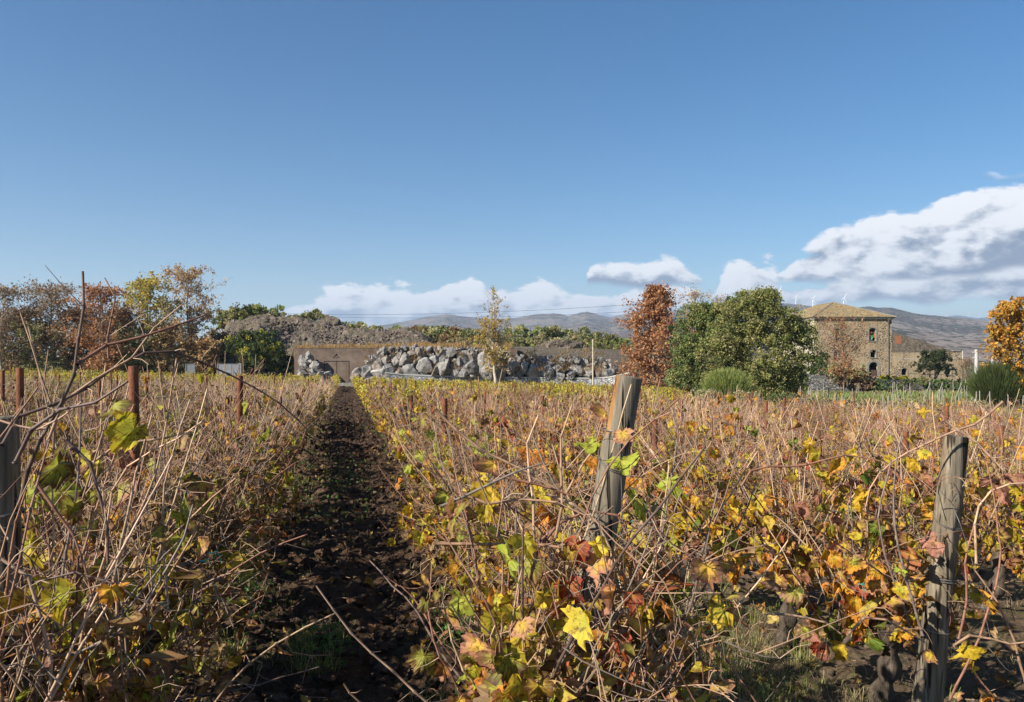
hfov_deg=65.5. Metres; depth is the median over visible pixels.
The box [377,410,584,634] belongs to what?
grapevine
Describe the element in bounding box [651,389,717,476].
grapevine
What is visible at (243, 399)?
grapevine
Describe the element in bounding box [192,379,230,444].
grapevine
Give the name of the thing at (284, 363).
lemon tree
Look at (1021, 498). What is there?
grapevine
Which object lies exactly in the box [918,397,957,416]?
grapevine
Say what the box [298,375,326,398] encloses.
grapevine
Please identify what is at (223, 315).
shrub
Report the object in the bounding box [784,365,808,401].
dark bush
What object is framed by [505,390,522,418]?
grapevine
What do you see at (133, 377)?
iron stake
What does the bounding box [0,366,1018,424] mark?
distant grapevines
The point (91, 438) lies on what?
grapevine
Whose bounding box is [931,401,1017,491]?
grapevine
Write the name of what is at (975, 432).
grapevine
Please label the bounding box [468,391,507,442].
grapevine
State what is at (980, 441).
grapevine
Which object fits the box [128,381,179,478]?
grapevine
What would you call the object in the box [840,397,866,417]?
grapevine
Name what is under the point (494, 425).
grapevine
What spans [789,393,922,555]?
grapevine
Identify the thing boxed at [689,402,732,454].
grapevine
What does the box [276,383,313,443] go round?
grapevine
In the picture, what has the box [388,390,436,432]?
grapevine
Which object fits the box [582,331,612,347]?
shrub
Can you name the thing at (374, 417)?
grapevine
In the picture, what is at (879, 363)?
farmhouse
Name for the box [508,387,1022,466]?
trellis wires
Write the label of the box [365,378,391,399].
grapevine
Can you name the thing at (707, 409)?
grapevine
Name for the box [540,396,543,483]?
iron stake
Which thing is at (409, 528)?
grapevine
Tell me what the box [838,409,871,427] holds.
grapevine
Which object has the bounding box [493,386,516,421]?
grapevine
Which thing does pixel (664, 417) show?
grapevine
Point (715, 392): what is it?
grapevine
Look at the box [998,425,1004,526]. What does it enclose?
iron stake
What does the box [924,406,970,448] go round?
grapevine
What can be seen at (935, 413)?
grapevine
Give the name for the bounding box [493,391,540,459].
grapevine
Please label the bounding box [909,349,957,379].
dark tree
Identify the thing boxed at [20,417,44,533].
grapevine
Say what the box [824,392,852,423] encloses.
grapevine
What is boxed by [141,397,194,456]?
grapevine
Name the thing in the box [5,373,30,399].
grapevine
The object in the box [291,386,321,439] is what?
grapevine
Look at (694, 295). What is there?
bare tree
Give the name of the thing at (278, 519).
grapevine
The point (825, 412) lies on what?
trellis wires
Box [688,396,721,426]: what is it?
grapevine
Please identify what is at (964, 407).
grapevine
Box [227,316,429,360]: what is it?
rubble
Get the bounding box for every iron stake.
[1,370,4,415]
[16,368,24,533]
[98,380,100,407]
[128,366,142,604]
[145,382,147,467]
[205,376,207,444]
[236,376,242,465]
[409,395,412,429]
[441,398,446,441]
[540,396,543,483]
[652,419,658,552]
[679,399,682,482]
[764,402,767,454]
[783,397,784,416]
[868,397,870,423]
[903,431,911,568]
[944,406,948,433]
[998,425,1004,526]
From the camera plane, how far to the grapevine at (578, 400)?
22.57 m
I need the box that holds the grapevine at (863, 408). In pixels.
[846,398,879,419]
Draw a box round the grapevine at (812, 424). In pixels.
[792,406,831,455]
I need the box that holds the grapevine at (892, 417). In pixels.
[862,407,911,434]
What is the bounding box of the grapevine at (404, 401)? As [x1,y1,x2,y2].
[378,381,444,484]
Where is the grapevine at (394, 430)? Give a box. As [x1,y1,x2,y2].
[385,392,461,505]
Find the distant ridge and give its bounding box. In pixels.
[948,315,1008,321]
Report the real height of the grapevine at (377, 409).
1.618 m
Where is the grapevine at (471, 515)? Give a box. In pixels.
[413,413,601,642]
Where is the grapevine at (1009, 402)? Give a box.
[998,399,1023,435]
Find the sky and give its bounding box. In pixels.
[0,0,1023,354]
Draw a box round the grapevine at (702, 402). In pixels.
[688,393,710,412]
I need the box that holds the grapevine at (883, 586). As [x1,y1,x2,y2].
[734,391,1023,701]
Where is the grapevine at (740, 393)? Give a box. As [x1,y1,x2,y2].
[725,390,753,412]
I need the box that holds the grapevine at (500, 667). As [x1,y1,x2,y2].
[316,384,892,701]
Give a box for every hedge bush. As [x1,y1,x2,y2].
[825,362,870,385]
[852,373,876,391]
[867,379,895,391]
[879,374,899,379]
[893,377,930,391]
[926,378,964,391]
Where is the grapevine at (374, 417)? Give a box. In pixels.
[365,387,384,435]
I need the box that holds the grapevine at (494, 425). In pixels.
[482,388,520,464]
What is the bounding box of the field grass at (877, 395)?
[690,389,1023,419]
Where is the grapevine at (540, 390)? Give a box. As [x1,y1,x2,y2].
[526,382,551,415]
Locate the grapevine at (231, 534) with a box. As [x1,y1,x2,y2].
[48,360,307,675]
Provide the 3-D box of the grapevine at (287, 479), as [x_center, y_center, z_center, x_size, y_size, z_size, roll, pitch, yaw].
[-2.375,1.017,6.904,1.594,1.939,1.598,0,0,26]
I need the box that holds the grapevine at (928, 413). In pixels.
[910,400,943,421]
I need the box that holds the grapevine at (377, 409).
[371,388,400,442]
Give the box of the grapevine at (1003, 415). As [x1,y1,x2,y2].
[986,400,1020,431]
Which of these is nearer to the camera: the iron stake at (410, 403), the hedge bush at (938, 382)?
the iron stake at (410, 403)
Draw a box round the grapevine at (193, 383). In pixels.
[175,378,199,406]
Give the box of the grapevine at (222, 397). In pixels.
[204,378,235,426]
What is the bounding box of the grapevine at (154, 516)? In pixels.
[0,360,275,701]
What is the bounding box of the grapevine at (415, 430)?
[392,393,467,489]
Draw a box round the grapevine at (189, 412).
[141,382,200,436]
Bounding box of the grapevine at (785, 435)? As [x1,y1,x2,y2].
[762,403,826,468]
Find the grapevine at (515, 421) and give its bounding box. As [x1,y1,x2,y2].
[502,395,547,474]
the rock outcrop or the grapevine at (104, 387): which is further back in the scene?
the rock outcrop
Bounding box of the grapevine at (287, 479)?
[143,357,306,557]
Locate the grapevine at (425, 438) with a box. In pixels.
[382,386,494,530]
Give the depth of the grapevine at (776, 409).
19.07 m
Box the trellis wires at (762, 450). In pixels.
[420,385,936,603]
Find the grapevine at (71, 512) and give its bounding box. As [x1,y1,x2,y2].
[0,265,316,701]
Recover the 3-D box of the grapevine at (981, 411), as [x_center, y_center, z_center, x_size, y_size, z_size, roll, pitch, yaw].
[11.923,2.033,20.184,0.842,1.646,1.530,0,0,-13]
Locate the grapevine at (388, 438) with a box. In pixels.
[373,384,416,453]
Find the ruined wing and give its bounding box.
[892,332,962,382]
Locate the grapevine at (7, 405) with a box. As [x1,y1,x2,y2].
[0,386,35,422]
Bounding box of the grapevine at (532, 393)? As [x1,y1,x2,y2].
[509,381,538,421]
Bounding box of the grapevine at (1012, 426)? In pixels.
[997,415,1023,443]
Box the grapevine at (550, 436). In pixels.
[520,393,584,480]
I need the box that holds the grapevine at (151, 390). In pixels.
[139,373,169,416]
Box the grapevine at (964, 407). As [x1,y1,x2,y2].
[949,398,981,416]
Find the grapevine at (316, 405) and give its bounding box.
[307,388,324,432]
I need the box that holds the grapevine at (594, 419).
[576,400,609,441]
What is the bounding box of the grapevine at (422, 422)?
[375,389,506,520]
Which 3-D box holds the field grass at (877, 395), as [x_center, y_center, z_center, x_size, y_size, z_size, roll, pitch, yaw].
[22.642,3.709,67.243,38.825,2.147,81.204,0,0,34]
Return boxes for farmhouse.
[775,302,896,378]
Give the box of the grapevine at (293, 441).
[201,358,347,526]
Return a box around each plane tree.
[0,280,32,371]
[7,274,97,368]
[47,281,157,373]
[109,270,186,373]
[157,262,229,371]
[466,285,512,382]
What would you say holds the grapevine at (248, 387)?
on the ground at (859, 654)
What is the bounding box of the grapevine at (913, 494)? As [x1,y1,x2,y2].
[826,404,985,578]
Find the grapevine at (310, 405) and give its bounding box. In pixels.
[300,392,320,435]
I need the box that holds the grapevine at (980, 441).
[915,388,1023,521]
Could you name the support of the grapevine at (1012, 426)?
on the ground at (859, 654)
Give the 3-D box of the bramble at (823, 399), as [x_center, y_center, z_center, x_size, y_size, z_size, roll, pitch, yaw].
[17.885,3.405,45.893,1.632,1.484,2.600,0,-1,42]
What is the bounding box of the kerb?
[303,382,352,386]
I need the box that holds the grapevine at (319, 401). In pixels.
[295,380,331,429]
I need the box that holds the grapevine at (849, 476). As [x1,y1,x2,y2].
[819,414,892,496]
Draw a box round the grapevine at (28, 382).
[12,372,41,393]
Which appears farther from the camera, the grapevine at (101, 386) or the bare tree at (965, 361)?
the bare tree at (965, 361)
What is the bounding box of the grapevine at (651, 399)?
[638,387,668,418]
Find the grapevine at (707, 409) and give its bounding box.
[703,395,730,428]
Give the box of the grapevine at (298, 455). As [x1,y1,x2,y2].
[270,395,319,470]
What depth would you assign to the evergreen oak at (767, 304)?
58.08 m
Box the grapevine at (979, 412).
[955,396,1002,433]
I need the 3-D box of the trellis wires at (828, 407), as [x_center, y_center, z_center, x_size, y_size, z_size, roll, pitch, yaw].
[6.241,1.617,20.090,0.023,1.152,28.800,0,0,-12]
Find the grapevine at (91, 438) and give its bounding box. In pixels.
[12,387,128,515]
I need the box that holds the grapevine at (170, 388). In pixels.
[152,375,181,405]
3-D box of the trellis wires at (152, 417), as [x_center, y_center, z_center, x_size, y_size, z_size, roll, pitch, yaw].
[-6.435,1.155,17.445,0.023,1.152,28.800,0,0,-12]
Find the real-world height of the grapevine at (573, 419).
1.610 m
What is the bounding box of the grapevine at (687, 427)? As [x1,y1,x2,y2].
[631,385,775,568]
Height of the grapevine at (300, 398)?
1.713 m
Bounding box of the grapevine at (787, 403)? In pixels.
[777,396,801,420]
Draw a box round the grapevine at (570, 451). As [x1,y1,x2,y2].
[547,397,607,509]
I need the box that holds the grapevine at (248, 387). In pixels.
[235,375,254,412]
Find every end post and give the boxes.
[0,416,27,701]
[557,374,641,701]
[911,435,991,701]
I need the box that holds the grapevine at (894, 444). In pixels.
[853,413,952,499]
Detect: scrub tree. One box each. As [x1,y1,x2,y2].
[0,302,53,371]
[0,303,25,366]
[2,315,74,371]
[37,303,97,371]
[47,321,133,372]
[84,301,146,370]
[109,320,172,375]
[143,316,199,375]
[169,333,228,374]
[198,328,235,363]
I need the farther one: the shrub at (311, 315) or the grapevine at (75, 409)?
the shrub at (311, 315)
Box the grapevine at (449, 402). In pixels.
[439,390,464,420]
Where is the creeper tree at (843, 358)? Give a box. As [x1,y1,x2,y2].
[813,310,885,390]
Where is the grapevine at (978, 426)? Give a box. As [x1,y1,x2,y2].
[949,412,1003,438]
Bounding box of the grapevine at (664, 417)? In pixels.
[635,406,679,475]
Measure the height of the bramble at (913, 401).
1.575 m
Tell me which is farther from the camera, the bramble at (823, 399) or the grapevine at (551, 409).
the bramble at (823, 399)
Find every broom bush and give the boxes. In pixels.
[695,366,756,403]
[962,360,1023,409]
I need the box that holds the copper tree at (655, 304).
[607,280,707,388]
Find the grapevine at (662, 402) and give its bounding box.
[648,395,676,425]
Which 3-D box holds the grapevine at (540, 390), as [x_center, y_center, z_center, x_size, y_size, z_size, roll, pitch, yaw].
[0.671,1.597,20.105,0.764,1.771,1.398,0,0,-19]
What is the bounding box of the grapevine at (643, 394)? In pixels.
[603,386,671,454]
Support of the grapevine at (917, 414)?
on the ground at (859, 654)
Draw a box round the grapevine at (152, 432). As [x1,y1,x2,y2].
[139,397,189,488]
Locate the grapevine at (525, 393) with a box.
[503,382,534,414]
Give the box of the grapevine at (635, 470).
[576,394,707,523]
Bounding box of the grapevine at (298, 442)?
[264,385,315,477]
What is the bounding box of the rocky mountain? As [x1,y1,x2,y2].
[752,306,1023,361]
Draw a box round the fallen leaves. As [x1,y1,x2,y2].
[50,421,1021,701]
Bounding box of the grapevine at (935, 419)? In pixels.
[924,394,966,434]
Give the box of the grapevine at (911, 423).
[887,404,942,447]
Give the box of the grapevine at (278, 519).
[173,349,331,538]
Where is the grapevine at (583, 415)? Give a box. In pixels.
[562,393,604,456]
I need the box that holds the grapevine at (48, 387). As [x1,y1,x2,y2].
[24,375,64,404]
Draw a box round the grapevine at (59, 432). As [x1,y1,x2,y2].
[0,367,110,531]
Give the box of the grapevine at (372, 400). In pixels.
[365,383,381,405]
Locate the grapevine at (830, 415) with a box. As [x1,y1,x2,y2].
[803,402,849,448]
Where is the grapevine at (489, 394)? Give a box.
[482,385,501,407]
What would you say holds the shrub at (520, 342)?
on the earth bank
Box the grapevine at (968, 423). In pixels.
[953,394,1023,460]
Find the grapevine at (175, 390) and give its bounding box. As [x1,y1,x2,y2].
[162,377,186,407]
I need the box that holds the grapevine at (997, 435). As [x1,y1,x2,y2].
[972,416,1023,473]
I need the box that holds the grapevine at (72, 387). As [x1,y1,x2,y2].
[61,371,87,399]
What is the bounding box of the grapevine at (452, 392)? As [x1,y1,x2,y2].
[442,382,467,416]
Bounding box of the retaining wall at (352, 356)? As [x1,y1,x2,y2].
[294,348,516,382]
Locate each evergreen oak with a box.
[663,299,751,395]
[693,285,830,402]
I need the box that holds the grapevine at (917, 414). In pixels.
[891,399,944,437]
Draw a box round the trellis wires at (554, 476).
[370,383,639,701]
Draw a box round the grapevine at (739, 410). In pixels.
[718,394,755,429]
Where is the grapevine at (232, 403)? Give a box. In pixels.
[222,391,236,425]
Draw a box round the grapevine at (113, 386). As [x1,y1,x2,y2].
[96,378,124,395]
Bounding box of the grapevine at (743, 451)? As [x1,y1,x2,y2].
[697,408,816,521]
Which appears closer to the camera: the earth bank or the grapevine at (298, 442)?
the grapevine at (298, 442)
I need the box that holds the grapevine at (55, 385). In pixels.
[45,373,65,395]
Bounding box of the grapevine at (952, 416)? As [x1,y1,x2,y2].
[929,407,973,433]
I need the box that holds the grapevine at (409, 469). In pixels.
[392,376,543,618]
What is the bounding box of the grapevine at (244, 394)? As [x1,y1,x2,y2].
[229,384,252,410]
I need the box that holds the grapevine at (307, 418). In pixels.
[282,391,315,453]
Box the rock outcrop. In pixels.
[540,339,583,348]
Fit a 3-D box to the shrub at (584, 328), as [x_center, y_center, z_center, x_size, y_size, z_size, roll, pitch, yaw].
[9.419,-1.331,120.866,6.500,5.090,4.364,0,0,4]
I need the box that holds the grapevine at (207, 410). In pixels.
[145,356,316,583]
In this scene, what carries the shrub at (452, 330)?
on the earth bank
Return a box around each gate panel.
[185,363,194,374]
[217,363,241,375]
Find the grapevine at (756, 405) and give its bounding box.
[731,390,771,419]
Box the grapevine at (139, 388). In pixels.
[112,382,152,408]
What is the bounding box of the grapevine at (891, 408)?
[847,403,910,447]
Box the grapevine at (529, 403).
[509,390,564,475]
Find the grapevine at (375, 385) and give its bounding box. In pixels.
[365,379,387,417]
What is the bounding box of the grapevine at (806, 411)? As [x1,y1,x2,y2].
[788,398,825,433]
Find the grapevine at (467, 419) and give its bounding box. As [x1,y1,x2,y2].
[454,394,481,446]
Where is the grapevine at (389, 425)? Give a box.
[376,395,424,467]
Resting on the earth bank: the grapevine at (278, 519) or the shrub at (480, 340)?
the shrub at (480, 340)
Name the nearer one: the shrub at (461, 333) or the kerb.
the kerb
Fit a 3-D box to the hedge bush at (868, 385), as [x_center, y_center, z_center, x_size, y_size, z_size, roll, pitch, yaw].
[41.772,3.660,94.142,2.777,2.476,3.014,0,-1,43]
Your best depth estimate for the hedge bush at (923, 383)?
93.62 m
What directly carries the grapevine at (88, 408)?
on the ground at (859, 654)
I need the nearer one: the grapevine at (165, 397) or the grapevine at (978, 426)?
the grapevine at (978, 426)
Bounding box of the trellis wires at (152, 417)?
[25,381,271,448]
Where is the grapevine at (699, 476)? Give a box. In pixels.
[630,388,838,606]
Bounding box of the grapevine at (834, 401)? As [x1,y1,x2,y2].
[818,400,851,424]
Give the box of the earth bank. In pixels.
[180,314,714,391]
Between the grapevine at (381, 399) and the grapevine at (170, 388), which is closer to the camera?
the grapevine at (381, 399)
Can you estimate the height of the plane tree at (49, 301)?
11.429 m
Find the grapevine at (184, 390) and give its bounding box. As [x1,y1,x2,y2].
[170,375,198,409]
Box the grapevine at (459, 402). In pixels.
[449,388,476,422]
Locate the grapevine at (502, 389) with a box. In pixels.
[486,382,509,405]
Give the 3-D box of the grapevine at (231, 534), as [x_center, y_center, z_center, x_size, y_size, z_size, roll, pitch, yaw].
[-1.443,0.974,3.773,1.354,1.858,2.767,0,-1,-44]
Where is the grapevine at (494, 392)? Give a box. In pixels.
[478,382,508,441]
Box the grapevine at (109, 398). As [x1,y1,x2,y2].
[81,386,157,480]
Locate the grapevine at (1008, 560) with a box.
[886,401,1023,609]
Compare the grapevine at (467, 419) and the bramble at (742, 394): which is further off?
the bramble at (742, 394)
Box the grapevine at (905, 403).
[884,398,916,429]
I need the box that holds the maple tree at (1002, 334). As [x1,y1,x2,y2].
[976,295,1023,407]
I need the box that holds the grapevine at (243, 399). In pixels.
[231,388,252,419]
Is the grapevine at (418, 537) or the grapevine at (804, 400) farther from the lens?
the grapevine at (804, 400)
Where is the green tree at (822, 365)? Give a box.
[804,352,835,375]
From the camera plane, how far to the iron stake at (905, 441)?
6.71 m
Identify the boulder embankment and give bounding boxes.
[297,351,331,382]
[350,344,519,383]
[507,353,617,381]
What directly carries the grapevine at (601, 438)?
on the ground at (859, 654)
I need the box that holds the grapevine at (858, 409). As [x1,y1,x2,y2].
[818,397,880,456]
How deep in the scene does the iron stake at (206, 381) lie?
15.90 m
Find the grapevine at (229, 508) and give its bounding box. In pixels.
[42,345,286,621]
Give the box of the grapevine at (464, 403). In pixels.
[459,392,487,444]
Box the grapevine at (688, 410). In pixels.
[669,394,706,437]
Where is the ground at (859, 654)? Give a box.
[29,358,1023,701]
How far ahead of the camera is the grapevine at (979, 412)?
17.84 m
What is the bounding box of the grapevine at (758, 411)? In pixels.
[737,398,773,428]
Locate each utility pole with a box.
[592,339,593,384]
[972,349,979,400]
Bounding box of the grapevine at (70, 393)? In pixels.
[56,383,87,408]
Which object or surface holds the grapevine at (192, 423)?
on the ground at (859, 654)
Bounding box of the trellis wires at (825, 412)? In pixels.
[547,388,1023,449]
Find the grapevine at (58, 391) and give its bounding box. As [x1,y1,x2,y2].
[27,378,75,418]
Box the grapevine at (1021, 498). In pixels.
[970,427,1023,581]
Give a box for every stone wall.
[385,371,636,386]
[778,374,963,391]
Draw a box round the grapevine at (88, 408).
[52,386,106,437]
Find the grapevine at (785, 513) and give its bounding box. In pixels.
[680,397,925,648]
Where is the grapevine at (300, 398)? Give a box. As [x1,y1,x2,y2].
[270,379,319,442]
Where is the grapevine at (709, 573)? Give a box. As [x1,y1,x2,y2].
[426,434,787,701]
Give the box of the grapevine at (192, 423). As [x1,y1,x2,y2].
[172,383,214,445]
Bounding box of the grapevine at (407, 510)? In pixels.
[399,386,530,581]
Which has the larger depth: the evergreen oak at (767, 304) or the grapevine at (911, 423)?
the evergreen oak at (767, 304)
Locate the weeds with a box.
[221,393,725,669]
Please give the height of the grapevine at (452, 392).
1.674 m
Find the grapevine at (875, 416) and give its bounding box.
[842,390,908,452]
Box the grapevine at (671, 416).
[656,399,699,437]
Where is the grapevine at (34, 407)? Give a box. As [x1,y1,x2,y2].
[9,392,60,450]
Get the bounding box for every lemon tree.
[220,328,289,375]
[278,353,293,377]
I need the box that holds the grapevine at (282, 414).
[245,380,305,469]
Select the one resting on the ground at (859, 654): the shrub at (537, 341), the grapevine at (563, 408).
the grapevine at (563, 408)
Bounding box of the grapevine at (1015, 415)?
[977,409,1023,450]
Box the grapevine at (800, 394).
[785,391,819,426]
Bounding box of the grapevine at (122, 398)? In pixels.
[103,387,139,405]
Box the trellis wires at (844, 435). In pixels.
[471,387,1023,546]
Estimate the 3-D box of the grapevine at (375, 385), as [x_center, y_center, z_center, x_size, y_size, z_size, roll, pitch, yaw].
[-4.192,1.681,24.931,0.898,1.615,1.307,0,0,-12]
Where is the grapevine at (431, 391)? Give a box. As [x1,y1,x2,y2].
[429,379,449,405]
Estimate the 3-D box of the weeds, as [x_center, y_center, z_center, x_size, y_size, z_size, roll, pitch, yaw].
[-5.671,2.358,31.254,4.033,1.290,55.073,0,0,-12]
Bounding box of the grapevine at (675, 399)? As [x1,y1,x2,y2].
[659,388,699,416]
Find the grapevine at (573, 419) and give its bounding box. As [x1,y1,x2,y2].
[552,391,594,455]
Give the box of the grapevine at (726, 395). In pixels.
[715,389,739,412]
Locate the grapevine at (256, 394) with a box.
[244,379,269,412]
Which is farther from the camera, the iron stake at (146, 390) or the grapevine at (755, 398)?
the grapevine at (755, 398)
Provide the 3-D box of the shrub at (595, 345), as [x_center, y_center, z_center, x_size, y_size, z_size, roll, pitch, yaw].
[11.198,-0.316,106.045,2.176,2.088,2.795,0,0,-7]
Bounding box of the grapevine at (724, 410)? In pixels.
[707,388,762,456]
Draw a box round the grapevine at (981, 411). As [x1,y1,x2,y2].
[957,401,1002,432]
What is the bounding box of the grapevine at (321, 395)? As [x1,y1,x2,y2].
[301,379,332,423]
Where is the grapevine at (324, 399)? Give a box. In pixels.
[310,381,329,422]
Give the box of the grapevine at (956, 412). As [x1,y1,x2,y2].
[933,400,980,422]
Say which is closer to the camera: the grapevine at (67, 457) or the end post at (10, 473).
the end post at (10, 473)
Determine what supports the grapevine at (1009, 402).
on the ground at (859, 654)
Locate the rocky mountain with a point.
(967, 336)
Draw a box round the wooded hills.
[368,303,811,359]
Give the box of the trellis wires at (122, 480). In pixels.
[0,384,318,646]
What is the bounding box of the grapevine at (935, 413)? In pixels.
[894,395,963,474]
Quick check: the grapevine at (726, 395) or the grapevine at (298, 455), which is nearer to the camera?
the grapevine at (298, 455)
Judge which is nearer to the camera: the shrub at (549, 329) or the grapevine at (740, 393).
the grapevine at (740, 393)
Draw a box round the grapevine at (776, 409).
[755,398,819,434]
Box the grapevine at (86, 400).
[66,378,97,404]
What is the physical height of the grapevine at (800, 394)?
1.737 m
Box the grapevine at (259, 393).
[252,383,266,411]
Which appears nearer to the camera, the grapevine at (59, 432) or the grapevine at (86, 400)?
the grapevine at (59, 432)
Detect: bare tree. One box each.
[673,283,715,390]
[700,293,730,358]
[955,357,974,382]
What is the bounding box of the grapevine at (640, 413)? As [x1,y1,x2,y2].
[636,400,658,435]
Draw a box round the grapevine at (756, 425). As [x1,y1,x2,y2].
[728,403,784,461]
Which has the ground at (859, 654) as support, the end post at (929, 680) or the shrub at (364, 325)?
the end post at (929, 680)
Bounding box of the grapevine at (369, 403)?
[360,388,385,415]
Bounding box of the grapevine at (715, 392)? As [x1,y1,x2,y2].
[704,387,735,416]
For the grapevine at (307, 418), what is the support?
on the ground at (859, 654)
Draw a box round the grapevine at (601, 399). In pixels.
[593,383,612,431]
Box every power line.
[329,304,633,314]
[348,308,680,317]
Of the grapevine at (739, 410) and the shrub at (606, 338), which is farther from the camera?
the shrub at (606, 338)
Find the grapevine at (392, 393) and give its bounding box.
[374,389,409,458]
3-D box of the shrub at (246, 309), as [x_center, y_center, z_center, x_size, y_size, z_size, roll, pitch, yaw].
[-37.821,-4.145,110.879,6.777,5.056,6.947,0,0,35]
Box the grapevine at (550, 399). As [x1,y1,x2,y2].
[518,380,568,419]
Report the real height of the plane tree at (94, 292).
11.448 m
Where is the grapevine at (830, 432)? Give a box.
[769,406,857,499]
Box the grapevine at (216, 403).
[187,385,226,444]
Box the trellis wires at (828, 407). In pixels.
[596,391,1013,421]
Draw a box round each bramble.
[694,388,717,407]
[732,389,762,405]
[767,392,802,409]
[803,397,839,410]
[852,400,882,410]
[893,398,943,412]
[952,400,991,413]
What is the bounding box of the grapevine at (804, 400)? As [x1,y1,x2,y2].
[787,389,820,416]
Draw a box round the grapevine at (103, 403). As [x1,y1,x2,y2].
[84,387,127,420]
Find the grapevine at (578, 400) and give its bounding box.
[569,391,588,409]
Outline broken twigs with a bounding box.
[183,462,991,701]
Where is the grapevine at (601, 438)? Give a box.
[550,381,679,534]
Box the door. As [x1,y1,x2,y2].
[869,370,876,375]
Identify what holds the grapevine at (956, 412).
on the ground at (859, 654)
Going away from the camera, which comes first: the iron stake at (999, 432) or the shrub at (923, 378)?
the iron stake at (999, 432)
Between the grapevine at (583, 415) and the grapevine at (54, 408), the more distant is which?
the grapevine at (583, 415)
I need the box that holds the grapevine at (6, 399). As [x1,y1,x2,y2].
[0,378,15,413]
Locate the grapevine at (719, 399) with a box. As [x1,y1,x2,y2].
[674,393,754,491]
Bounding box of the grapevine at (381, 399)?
[371,375,410,436]
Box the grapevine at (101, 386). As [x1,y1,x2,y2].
[83,377,113,393]
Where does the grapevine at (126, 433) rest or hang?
on the ground at (859, 654)
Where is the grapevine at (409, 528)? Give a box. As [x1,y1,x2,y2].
[377,372,507,566]
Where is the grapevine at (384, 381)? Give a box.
[370,379,400,442]
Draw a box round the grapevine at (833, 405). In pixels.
[803,392,836,423]
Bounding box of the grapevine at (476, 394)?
[449,380,483,424]
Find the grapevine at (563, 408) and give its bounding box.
[549,390,590,454]
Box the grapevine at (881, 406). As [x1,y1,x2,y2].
[871,400,892,418]
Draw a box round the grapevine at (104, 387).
[77,381,110,406]
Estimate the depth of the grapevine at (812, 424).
14.49 m
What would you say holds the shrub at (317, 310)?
on the earth bank
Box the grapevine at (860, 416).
[841,404,892,431]
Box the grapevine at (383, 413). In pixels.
[375,380,408,452]
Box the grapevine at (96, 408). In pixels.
[58,386,140,484]
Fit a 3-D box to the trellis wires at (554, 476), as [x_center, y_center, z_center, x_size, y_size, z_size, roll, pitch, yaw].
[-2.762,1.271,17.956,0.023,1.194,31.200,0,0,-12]
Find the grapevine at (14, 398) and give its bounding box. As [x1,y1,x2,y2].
[0,379,35,415]
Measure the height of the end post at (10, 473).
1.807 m
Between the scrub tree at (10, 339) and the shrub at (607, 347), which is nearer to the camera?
the scrub tree at (10, 339)
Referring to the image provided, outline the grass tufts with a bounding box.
[41,425,1005,701]
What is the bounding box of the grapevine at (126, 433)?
[0,326,334,701]
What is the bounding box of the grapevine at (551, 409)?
[528,392,565,442]
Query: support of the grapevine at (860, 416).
on the ground at (859, 654)
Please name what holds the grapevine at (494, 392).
on the ground at (859, 654)
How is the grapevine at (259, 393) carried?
on the ground at (859, 654)
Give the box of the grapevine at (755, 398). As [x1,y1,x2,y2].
[739,389,781,442]
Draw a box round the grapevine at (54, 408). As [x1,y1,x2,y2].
[30,387,74,442]
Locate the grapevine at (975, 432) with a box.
[961,407,1023,522]
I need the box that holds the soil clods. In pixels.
[54,386,1023,701]
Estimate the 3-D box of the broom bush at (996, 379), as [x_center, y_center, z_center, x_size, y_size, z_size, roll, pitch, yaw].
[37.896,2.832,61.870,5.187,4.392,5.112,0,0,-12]
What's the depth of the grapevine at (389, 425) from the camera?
13.61 m
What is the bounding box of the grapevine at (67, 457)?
[2,370,119,538]
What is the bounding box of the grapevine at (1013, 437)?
[987,423,1023,461]
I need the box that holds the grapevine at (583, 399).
[572,386,601,413]
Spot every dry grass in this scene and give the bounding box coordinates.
[290,341,512,365]
[361,345,605,371]
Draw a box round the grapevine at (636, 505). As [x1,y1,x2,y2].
[458,402,757,691]
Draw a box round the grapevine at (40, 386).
[6,370,53,421]
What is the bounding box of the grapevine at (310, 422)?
[260,401,314,470]
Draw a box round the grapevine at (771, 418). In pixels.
[739,398,833,520]
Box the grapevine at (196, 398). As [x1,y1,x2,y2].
[179,382,215,438]
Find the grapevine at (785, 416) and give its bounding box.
[769,396,807,440]
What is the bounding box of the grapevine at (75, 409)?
[45,385,96,439]
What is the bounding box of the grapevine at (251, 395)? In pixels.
[234,376,256,418]
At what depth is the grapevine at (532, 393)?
20.75 m
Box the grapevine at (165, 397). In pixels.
[142,378,176,403]
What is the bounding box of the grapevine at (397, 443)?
[390,399,435,493]
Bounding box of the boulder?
[323,315,340,325]
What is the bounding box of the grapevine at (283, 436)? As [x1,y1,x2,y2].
[236,404,304,476]
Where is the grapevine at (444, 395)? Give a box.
[435,383,455,412]
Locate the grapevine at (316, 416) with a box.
[285,387,327,448]
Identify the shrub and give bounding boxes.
[204,309,239,338]
[208,302,260,328]
[231,309,261,319]
[235,303,268,319]
[249,304,284,313]
[263,307,280,316]
[288,308,325,320]
[294,310,315,319]
[303,312,328,320]
[342,321,363,328]
[346,323,382,328]
[365,324,401,329]
[409,325,433,343]
[417,324,441,343]
[419,327,446,343]
[434,324,460,340]
[438,333,453,343]
[444,327,472,345]
[447,336,472,345]
[456,328,480,342]
[463,328,498,345]
[472,337,490,344]
[476,332,504,340]
[495,332,518,346]
[501,328,529,346]
[510,325,550,343]
[512,337,533,346]
[513,324,552,345]
[530,335,554,346]
[535,326,561,346]
[544,337,571,340]
[545,325,566,337]
[553,326,592,341]
[561,328,583,336]
[570,332,605,347]
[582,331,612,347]
[587,333,620,347]
[588,341,600,348]
[600,343,613,349]
[602,337,627,348]
[613,340,637,348]
[917,376,928,380]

